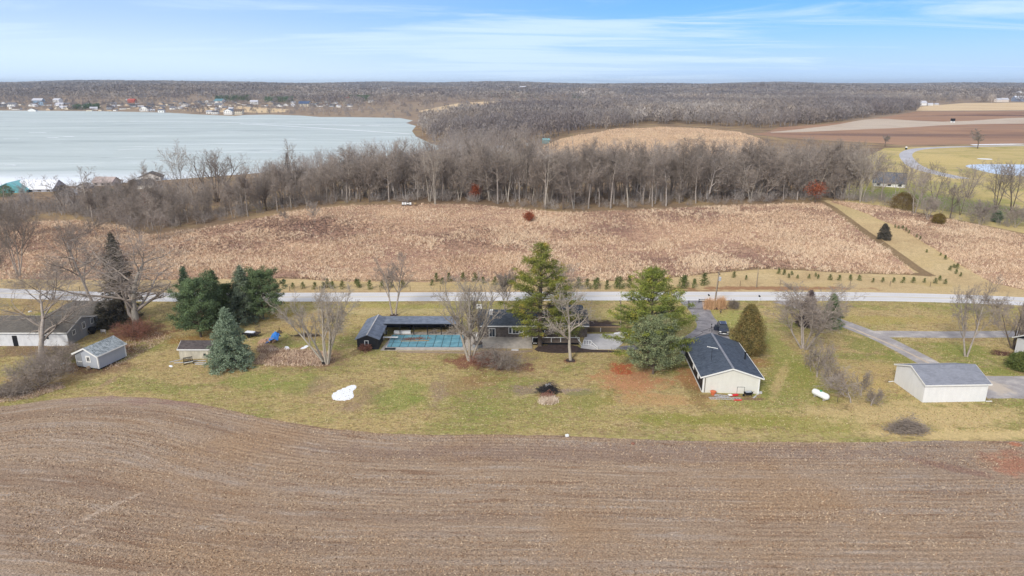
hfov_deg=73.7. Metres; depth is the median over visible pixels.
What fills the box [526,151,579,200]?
bare tree
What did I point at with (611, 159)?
bare tree
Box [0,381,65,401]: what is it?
dead weeds
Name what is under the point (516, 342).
patio
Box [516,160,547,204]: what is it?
bare tree
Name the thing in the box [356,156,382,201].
bare tree
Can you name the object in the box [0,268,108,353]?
bare tree
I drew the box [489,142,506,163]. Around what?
bare tree
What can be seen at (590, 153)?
bare tree
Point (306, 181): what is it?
bare tree
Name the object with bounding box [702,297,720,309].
ornamental grass
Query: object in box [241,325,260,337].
utility trailer
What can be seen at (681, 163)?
bare tree
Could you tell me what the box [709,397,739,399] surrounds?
ladder
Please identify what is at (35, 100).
lake house
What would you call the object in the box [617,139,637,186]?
bare tree
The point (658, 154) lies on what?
bare tree
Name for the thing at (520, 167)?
bare tree
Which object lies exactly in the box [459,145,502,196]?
bare tree
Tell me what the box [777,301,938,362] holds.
gravel driveway
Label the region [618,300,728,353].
asphalt driveway
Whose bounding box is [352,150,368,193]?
bare tree
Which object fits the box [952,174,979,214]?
bare tree
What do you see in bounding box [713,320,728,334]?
parked car
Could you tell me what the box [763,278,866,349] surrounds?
bare tree
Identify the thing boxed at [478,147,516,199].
bare tree
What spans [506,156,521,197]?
bare tree
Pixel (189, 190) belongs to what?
bare tree
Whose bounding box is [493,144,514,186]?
bare tree
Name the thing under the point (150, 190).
bare tree
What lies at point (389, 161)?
bare tree
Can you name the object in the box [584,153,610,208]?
bare tree
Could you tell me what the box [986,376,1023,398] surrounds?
parking pad
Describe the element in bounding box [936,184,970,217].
bare tree
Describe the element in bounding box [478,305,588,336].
house
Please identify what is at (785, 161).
bare tree
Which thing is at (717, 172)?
bare tree
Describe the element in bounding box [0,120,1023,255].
woodland floor
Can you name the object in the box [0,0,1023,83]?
sky
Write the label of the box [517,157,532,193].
bare tree
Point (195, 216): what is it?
bare tree
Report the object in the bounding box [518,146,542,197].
bare tree
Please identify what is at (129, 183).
bare tree
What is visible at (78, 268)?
bare tree
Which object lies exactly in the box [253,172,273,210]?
bare tree
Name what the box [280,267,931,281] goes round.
path
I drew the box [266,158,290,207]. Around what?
bare tree
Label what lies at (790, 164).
bare tree
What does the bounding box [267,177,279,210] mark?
bare tree
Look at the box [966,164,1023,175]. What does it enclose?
pond
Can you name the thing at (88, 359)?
window
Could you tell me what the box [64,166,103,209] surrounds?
bare tree
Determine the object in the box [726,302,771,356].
arborvitae
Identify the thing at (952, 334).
side driveway
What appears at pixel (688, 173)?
bare tree
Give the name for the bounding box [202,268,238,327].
spruce tree
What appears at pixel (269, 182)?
bare tree
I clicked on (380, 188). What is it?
bare tree
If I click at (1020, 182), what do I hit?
bare tree
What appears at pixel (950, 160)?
lawn
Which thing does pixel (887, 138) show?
bare tree
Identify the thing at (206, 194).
bare tree
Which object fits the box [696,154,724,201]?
bare tree
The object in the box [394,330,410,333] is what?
bench
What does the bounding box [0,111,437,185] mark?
frozen lake
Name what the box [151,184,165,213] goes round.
bare tree
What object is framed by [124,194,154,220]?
bare tree
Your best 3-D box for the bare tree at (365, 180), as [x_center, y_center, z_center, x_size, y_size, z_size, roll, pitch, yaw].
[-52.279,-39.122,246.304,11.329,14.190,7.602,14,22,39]
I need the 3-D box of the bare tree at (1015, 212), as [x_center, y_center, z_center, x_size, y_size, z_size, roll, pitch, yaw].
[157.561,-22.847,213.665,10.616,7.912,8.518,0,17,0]
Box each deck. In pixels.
[380,332,478,350]
[532,335,579,344]
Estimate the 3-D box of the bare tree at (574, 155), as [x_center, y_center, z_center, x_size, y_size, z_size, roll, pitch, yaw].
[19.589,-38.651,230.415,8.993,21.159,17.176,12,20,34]
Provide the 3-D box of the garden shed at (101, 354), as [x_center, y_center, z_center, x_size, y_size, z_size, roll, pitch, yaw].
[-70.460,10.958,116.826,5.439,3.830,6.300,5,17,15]
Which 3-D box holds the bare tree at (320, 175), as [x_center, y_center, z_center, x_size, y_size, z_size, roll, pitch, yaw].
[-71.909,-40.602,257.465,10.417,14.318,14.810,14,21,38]
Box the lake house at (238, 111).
[233,109,243,114]
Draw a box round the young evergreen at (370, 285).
[367,280,373,289]
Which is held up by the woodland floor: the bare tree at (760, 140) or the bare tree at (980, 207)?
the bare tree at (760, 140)
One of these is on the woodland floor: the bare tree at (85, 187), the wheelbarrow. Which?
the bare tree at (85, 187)
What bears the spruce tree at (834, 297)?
on the lawn at (790, 434)
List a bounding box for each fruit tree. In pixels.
[799,335,837,376]
[801,344,818,370]
[814,364,863,402]
[815,359,848,385]
[819,344,838,372]
[848,369,873,394]
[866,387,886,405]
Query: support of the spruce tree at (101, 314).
on the lawn at (790, 434)
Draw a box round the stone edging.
[396,350,532,354]
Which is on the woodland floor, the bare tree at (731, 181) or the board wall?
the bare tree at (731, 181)
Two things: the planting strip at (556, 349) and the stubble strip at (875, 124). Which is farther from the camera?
the stubble strip at (875, 124)
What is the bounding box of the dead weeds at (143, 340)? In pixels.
[105,331,170,368]
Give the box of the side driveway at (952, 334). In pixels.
[875,331,1018,337]
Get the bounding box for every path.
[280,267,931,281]
[817,201,935,275]
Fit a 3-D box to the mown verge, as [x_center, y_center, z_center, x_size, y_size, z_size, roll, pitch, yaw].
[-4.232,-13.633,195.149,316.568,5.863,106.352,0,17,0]
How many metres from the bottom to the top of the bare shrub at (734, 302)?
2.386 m
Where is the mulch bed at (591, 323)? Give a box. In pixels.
[589,321,617,325]
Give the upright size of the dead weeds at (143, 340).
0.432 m
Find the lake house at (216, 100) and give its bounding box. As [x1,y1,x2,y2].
[214,99,225,102]
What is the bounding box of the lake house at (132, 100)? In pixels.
[127,99,136,102]
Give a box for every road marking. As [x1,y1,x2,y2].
[3,297,1014,304]
[8,293,1003,300]
[15,289,1021,297]
[16,293,1010,300]
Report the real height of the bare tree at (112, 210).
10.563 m
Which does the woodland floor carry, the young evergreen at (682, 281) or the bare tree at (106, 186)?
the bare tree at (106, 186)
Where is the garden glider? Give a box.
[183,356,192,362]
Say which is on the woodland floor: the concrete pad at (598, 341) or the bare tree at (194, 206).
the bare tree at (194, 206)
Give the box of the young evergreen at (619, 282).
[614,276,624,288]
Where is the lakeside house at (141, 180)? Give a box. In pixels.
[131,179,153,188]
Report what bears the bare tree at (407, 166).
on the woodland floor
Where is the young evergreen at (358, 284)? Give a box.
[356,279,361,287]
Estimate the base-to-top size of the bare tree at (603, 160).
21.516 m
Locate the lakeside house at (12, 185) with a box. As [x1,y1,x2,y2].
[0,180,28,192]
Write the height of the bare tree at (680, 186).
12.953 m
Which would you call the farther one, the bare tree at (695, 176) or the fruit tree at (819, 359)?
the bare tree at (695, 176)
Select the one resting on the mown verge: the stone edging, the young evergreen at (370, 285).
the young evergreen at (370, 285)
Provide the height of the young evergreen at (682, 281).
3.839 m
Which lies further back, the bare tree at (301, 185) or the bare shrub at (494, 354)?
the bare tree at (301, 185)
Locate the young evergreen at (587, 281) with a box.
[584,278,590,288]
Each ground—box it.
[0,87,1023,123]
[0,203,910,281]
[832,202,1023,288]
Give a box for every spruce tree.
[92,302,113,330]
[98,231,147,327]
[175,266,200,327]
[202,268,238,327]
[202,307,258,375]
[226,264,268,325]
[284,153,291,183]
[794,290,817,327]
[820,292,845,329]
[877,222,891,240]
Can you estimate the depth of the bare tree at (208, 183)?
246.31 m
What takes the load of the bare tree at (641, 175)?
on the woodland floor
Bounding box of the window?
[85,356,90,362]
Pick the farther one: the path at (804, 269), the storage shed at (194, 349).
the path at (804, 269)
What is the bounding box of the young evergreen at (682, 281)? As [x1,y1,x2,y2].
[677,275,686,287]
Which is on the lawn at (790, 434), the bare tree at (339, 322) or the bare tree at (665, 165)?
the bare tree at (339, 322)
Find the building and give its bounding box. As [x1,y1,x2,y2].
[1011,96,1023,101]
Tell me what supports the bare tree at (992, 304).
on the lawn at (790, 434)
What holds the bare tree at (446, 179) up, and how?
on the woodland floor
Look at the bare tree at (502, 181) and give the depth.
234.93 m
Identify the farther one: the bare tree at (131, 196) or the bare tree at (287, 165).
the bare tree at (287, 165)
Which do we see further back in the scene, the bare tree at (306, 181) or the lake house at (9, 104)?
the lake house at (9, 104)
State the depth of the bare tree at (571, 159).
236.41 m
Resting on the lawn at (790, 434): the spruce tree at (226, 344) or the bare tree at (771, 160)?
the spruce tree at (226, 344)
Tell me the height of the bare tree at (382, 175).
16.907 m
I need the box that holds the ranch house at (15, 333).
[0,301,121,345]
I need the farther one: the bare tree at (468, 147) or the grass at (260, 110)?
the grass at (260, 110)
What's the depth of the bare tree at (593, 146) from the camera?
248.98 m
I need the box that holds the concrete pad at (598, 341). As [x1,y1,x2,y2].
[581,334,622,349]
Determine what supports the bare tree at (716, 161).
on the woodland floor
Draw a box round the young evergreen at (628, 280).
[625,276,633,288]
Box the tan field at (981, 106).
[916,102,1023,110]
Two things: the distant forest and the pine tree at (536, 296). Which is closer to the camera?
the pine tree at (536, 296)
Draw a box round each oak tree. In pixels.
[468,184,481,199]
[523,210,536,220]
[803,179,830,202]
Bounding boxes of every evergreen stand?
[70,103,100,109]
[215,94,250,101]
[263,96,295,102]
[349,94,369,100]
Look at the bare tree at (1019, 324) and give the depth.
123.01 m
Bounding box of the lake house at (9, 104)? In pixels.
[7,102,17,106]
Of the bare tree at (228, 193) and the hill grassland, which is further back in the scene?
the hill grassland
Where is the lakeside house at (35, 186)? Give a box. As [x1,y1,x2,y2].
[20,179,66,191]
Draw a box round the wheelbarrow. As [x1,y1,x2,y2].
[742,391,754,396]
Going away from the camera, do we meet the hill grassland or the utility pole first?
the utility pole
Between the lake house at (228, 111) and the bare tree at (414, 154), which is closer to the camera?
the bare tree at (414, 154)
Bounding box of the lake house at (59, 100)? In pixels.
[53,98,62,102]
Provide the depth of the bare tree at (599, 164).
245.20 m
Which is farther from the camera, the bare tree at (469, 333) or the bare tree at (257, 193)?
the bare tree at (257, 193)
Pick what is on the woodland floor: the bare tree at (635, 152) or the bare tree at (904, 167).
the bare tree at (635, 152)
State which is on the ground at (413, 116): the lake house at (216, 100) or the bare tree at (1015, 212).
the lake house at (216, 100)
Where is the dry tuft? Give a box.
[537,393,559,404]
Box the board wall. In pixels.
[587,326,630,331]
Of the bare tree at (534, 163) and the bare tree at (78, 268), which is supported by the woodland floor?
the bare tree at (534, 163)
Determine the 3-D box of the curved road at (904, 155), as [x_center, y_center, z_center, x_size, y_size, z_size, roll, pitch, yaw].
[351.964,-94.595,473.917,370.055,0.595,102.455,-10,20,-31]
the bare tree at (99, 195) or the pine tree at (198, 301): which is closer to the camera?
the pine tree at (198, 301)
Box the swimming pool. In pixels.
[385,335,465,347]
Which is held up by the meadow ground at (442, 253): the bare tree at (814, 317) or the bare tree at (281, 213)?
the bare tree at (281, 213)
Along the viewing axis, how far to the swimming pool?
125.97 m
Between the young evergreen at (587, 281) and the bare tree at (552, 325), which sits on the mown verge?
the young evergreen at (587, 281)
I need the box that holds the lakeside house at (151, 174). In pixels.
[138,171,164,180]
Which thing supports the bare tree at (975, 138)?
on the lawn at (950, 160)
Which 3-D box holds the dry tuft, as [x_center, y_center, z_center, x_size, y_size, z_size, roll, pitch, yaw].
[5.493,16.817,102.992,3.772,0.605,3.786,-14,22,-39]
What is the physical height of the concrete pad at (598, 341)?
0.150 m
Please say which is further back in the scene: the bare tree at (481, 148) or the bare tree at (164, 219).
the bare tree at (481, 148)
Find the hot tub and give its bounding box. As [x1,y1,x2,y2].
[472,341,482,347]
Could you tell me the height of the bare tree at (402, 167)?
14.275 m
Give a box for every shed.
[71,335,126,369]
[177,340,215,358]
[888,363,992,402]
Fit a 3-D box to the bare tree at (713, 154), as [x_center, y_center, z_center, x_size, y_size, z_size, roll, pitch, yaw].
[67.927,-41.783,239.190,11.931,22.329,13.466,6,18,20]
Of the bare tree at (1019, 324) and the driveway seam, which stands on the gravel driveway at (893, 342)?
the driveway seam
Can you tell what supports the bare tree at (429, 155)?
on the woodland floor
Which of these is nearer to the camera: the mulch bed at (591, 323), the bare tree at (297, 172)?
the mulch bed at (591, 323)
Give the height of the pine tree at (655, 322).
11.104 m
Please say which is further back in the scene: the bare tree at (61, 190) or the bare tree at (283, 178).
the bare tree at (61, 190)
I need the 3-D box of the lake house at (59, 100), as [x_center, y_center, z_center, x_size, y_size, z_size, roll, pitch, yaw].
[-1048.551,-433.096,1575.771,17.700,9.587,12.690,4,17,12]
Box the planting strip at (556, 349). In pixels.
[534,345,618,352]
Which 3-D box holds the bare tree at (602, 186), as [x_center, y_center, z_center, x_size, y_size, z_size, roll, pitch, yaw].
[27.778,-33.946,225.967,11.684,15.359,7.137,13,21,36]
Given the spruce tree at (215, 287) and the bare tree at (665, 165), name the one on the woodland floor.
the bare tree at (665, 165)
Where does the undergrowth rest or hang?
on the woodland floor
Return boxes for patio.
[478,337,531,348]
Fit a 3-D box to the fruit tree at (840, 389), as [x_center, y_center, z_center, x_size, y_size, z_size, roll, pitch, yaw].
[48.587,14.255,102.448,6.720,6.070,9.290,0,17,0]
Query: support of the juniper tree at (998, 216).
on the lawn at (950, 160)
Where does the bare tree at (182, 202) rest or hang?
on the woodland floor
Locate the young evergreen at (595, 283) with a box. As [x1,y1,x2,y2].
[591,279,598,288]
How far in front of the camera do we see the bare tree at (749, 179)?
238.69 m
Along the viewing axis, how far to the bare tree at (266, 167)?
245.00 m
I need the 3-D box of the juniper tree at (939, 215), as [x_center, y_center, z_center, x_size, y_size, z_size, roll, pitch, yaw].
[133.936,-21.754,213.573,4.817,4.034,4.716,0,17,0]
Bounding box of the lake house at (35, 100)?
[31,98,44,102]
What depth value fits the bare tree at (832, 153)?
247.35 m
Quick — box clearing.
[420,99,650,112]
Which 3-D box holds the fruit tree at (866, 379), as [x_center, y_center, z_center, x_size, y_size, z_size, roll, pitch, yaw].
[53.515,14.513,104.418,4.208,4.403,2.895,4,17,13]
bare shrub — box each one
[0,351,77,397]
[0,379,32,400]
[27,338,84,367]
[108,315,158,341]
[358,343,371,352]
[468,348,501,372]
[471,343,525,372]
[727,298,739,309]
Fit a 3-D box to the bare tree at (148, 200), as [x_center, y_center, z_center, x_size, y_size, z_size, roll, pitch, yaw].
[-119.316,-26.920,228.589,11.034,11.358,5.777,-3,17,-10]
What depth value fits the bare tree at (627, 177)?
233.56 m
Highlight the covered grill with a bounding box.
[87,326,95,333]
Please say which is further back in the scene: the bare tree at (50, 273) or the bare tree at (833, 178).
the bare tree at (833, 178)
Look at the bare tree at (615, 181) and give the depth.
239.17 m
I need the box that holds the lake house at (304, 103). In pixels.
[298,101,310,106]
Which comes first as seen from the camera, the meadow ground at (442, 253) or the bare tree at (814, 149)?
the meadow ground at (442, 253)
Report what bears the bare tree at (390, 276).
on the lawn at (790, 434)
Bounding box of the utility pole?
[714,272,720,303]
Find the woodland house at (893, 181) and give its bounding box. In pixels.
[872,172,906,187]
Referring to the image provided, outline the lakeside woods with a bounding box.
[417,107,819,142]
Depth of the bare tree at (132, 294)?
129.35 m
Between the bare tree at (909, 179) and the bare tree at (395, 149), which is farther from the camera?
the bare tree at (909, 179)
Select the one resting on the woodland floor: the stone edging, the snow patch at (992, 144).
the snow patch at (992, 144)
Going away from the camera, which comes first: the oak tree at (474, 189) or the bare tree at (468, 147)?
the oak tree at (474, 189)
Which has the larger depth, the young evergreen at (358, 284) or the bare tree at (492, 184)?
the bare tree at (492, 184)
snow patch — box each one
[332,385,355,400]
[970,144,1014,144]
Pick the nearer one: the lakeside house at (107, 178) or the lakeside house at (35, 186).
the lakeside house at (35, 186)
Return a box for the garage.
[684,333,764,394]
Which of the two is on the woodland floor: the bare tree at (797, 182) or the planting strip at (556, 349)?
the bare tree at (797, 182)
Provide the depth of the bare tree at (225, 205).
230.04 m
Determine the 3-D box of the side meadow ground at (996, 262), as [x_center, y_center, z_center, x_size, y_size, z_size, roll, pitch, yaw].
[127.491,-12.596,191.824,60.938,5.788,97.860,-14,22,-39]
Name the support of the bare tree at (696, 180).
on the woodland floor
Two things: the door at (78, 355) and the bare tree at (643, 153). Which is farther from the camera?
the bare tree at (643, 153)
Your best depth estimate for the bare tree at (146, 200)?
221.15 m
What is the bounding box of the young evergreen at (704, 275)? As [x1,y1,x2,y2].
[699,271,710,285]
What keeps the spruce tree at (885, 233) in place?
on the mown verge
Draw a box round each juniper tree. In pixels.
[0,185,14,196]
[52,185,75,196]
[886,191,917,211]
[930,212,947,224]
[992,210,1003,222]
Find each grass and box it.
[197,106,288,112]
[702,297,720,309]
[715,294,730,309]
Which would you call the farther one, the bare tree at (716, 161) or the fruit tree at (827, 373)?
the bare tree at (716, 161)
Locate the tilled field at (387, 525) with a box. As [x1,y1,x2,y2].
[0,396,1023,575]
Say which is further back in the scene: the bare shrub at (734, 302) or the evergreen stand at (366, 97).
the evergreen stand at (366, 97)
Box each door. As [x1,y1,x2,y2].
[12,336,18,345]
[75,353,82,365]
[489,328,494,336]
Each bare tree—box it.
[0,194,43,275]
[0,209,44,235]
[0,230,16,269]
[0,259,77,300]
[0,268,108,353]
[14,228,199,331]
[31,174,65,206]
[36,216,134,300]
[39,214,96,271]
[60,181,91,205]
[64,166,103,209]
[74,182,100,206]
[78,193,98,216]
[79,218,104,234]
[84,191,96,221]
[86,185,115,215]
[93,203,128,237]
[96,181,113,200]
[96,181,132,208]
[109,193,137,223]
[113,177,125,190]
[114,210,151,242]
[115,186,140,214]
[119,185,132,201]
[124,174,139,201]
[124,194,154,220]
[128,188,144,211]
[129,160,164,188]
[134,191,158,226]
[136,206,147,229]
[137,182,158,209]
[137,192,162,215]
[138,204,153,230]
[142,207,170,238]
[148,198,177,226]
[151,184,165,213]
[155,141,200,186]
[158,179,184,201]
[160,185,182,213]
[165,201,177,214]
[166,187,190,217]
[169,188,189,222]
[171,203,187,226]
[179,181,204,205]
[183,148,251,201]
[186,202,202,224]
[188,199,204,222]
[189,186,215,219]
[194,179,216,207]
[194,184,213,213]
[215,176,251,218]
[218,193,233,217]
[233,167,256,216]
[235,178,257,208]
[237,183,251,212]
[249,161,278,206]
[249,183,268,211]
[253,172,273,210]
[261,278,362,364]
[262,164,280,200]
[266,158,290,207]
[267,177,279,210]
[269,163,289,202]
[273,138,301,176]
[274,176,298,208]
[278,210,288,218]
[286,178,304,205]
[288,160,307,201]
[289,173,321,206]
[293,174,305,199]
[298,174,314,200]
[303,162,335,192]
[305,201,320,222]
[311,170,328,195]
[312,172,335,204]
[314,156,344,195]
[317,156,352,195]
[318,154,340,201]
[318,165,334,197]
[328,145,363,199]
[331,155,360,201]
[333,145,359,193]
[350,162,372,201]
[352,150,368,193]
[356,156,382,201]
[358,162,373,197]
[360,154,386,199]
[361,144,385,185]
[369,150,389,194]
[370,141,407,194]
[370,159,386,198]
[371,253,417,314]
[372,155,397,201]
[374,137,412,197]
[377,149,411,199]
[392,139,410,193]
[395,161,413,196]
[400,155,414,187]
[405,142,450,201]
[406,155,424,185]
[408,147,424,196]
[409,163,440,188]
[413,138,451,188]
[414,160,427,199]
[420,148,449,203]
[422,159,439,191]
[429,267,510,361]
[437,150,451,200]
[438,163,454,194]
[441,157,479,200]
[442,149,472,196]
[449,148,473,193]
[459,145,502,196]
[460,137,509,200]
[461,149,492,199]
[462,137,479,166]
[473,140,515,203]
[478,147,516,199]
[482,151,507,196]
[485,269,517,308]
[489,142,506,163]
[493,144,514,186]
[498,162,511,198]
[502,152,527,201]
[506,155,527,202]
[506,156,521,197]
[512,133,550,193]
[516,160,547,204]
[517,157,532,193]
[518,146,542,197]
[526,151,546,197]
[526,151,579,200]
[526,162,542,200]
[527,257,587,301]
[532,144,566,204]
[532,283,599,359]
[538,149,561,206]
[546,153,594,208]
[548,158,577,209]
[551,145,587,194]
[564,143,586,202]
[575,142,603,202]
[579,139,600,187]
[579,140,609,199]
[583,163,612,205]
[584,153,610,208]
[585,136,599,191]
[585,159,604,202]
[588,145,608,194]
[600,145,625,203]
[602,145,633,207]
[603,169,622,198]
[607,142,630,189]
[609,153,637,206]
[613,141,650,197]
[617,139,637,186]
[621,160,636,200]
[630,155,651,203]
[634,141,655,196]
[643,141,674,203]
[644,156,666,206]
[647,156,673,205]
[653,146,673,197]
[663,145,696,188]
[664,151,679,192]
[668,138,699,201]
[672,168,693,202]
[675,132,720,192]
[676,157,693,189]
[682,151,710,198]
[684,151,704,194]
[684,155,702,194]
[685,155,706,203]
[692,138,724,198]
[693,141,718,194]
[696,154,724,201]
[706,158,728,201]
[710,137,739,189]
[710,145,722,194]
[715,149,743,199]
[718,156,732,195]
[718,164,746,197]
[729,136,781,194]
[729,138,772,196]
[731,153,775,200]
[739,145,789,196]
[754,146,792,199]
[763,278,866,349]
[765,155,788,196]
[774,147,792,195]
[775,150,800,190]
[776,152,801,197]
[776,157,796,199]
[782,135,853,193]
[785,146,818,195]
[786,149,813,199]
[792,162,823,195]
[799,145,825,191]
[807,150,826,184]
[815,141,874,198]
[820,165,848,199]
[821,138,845,197]
[821,140,862,196]
[835,141,899,197]
[841,139,864,192]
[846,144,879,202]
[868,149,891,188]
[871,155,902,199]
[882,135,889,142]
[885,158,916,193]
[897,158,924,187]
[900,164,937,213]
[910,173,932,208]
[913,192,944,219]
[916,162,951,200]
[929,180,959,211]
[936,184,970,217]
[949,275,1011,356]
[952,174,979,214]
[953,160,997,197]
[962,198,1010,224]
[970,128,984,148]
[976,158,1018,208]
[980,294,1014,324]
[989,301,1023,349]
[995,161,1023,211]
[1002,203,1023,227]
[1013,169,1023,201]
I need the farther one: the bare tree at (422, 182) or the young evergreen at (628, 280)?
the bare tree at (422, 182)
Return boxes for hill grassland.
[543,127,764,157]
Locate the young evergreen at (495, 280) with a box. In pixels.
[492,276,497,284]
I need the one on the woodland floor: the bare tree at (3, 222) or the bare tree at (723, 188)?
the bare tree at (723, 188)
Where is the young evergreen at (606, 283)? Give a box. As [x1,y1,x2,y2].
[604,280,609,287]
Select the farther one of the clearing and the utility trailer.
the clearing
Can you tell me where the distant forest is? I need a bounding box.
[0,79,1023,123]
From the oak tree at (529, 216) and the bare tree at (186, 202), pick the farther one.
the bare tree at (186, 202)
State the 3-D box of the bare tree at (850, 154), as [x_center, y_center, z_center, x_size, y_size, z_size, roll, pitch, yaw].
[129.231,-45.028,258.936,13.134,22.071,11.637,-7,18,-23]
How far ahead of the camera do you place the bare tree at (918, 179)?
223.27 m
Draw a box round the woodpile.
[257,331,280,343]
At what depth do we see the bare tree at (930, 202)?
216.35 m
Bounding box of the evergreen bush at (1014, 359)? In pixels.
[1004,351,1023,371]
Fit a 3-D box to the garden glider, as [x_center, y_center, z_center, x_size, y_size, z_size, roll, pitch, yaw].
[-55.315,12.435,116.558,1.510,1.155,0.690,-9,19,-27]
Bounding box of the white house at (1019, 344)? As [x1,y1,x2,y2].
[1012,335,1023,351]
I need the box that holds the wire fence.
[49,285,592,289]
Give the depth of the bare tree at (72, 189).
256.30 m
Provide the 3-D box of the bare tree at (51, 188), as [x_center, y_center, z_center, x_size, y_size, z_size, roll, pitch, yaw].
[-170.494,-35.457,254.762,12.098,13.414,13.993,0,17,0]
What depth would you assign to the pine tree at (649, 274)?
113.73 m
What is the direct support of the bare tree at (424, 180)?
on the woodland floor
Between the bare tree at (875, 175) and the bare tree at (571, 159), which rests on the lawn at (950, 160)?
the bare tree at (875, 175)
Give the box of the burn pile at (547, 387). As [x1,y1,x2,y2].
[534,380,561,394]
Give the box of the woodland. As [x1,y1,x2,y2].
[1,124,883,214]
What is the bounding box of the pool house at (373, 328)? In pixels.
[355,314,455,349]
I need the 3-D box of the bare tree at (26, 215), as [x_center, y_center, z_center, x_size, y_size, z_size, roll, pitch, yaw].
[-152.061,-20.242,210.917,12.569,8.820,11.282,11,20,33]
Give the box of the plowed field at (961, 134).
[754,111,1023,144]
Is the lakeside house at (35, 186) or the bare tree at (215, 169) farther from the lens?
the lakeside house at (35, 186)
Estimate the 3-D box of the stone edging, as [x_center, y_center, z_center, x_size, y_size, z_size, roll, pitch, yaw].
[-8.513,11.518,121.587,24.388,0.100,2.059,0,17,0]
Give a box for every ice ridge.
[132,121,367,125]
[254,124,406,133]
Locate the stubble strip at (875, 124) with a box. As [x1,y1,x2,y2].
[770,118,1023,132]
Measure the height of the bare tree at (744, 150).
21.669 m
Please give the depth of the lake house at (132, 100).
1547.15 m
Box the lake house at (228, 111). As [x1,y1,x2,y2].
[224,109,233,114]
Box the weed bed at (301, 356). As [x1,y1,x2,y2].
[252,342,333,366]
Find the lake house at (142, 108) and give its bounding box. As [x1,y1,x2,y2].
[139,106,151,110]
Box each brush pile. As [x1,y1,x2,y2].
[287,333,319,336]
[537,389,557,399]
[881,412,935,436]
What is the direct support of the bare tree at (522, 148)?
on the woodland floor
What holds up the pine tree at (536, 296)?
on the planting strip at (556, 349)
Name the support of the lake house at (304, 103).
on the ground at (413, 116)
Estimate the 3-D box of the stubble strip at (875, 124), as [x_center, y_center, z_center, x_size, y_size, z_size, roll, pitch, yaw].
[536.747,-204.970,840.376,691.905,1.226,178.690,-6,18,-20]
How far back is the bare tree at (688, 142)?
252.84 m
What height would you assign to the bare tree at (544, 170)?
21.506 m
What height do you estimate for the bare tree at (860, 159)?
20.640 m
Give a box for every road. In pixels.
[0,288,1023,304]
[899,145,1023,178]
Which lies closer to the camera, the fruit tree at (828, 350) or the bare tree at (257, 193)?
the fruit tree at (828, 350)
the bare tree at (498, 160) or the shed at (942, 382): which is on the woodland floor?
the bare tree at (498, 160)
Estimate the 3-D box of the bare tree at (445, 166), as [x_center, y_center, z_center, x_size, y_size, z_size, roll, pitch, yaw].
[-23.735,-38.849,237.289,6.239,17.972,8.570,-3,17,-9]
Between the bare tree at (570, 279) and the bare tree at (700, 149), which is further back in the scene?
the bare tree at (700, 149)
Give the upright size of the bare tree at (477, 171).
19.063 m
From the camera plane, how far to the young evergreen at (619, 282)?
159.01 m
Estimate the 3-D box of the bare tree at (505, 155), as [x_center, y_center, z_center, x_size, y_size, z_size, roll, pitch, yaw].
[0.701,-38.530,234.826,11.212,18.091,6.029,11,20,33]
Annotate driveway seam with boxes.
[844,325,928,362]
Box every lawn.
[0,298,1023,442]
[846,145,1023,232]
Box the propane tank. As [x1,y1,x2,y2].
[812,389,829,400]
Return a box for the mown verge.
[0,200,1023,296]
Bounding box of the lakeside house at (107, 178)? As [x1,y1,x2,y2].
[92,176,120,185]
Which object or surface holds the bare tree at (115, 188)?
on the woodland floor
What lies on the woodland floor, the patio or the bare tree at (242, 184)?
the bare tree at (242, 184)
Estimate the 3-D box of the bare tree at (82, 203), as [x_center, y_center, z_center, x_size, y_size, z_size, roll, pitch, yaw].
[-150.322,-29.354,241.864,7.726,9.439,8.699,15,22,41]
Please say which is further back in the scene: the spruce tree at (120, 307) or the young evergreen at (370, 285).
the young evergreen at (370, 285)
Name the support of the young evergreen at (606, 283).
on the mown verge
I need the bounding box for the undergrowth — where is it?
[0,183,1023,230]
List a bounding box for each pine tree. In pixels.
[164,268,222,336]
[216,281,241,315]
[232,264,287,318]
[496,240,586,345]
[601,265,699,359]
[624,309,685,373]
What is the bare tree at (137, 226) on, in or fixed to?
on the meadow ground at (442, 253)
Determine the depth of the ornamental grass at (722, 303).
144.82 m
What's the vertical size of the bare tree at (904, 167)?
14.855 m
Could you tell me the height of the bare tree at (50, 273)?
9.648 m
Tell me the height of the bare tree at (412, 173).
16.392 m
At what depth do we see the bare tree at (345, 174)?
236.85 m
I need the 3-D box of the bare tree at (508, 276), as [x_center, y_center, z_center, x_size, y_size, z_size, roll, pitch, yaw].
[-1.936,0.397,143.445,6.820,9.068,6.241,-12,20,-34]
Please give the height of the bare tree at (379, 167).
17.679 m
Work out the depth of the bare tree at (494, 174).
239.25 m
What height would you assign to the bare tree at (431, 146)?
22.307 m
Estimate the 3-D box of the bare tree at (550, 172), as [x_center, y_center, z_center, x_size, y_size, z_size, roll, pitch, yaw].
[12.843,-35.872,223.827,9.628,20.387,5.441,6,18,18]

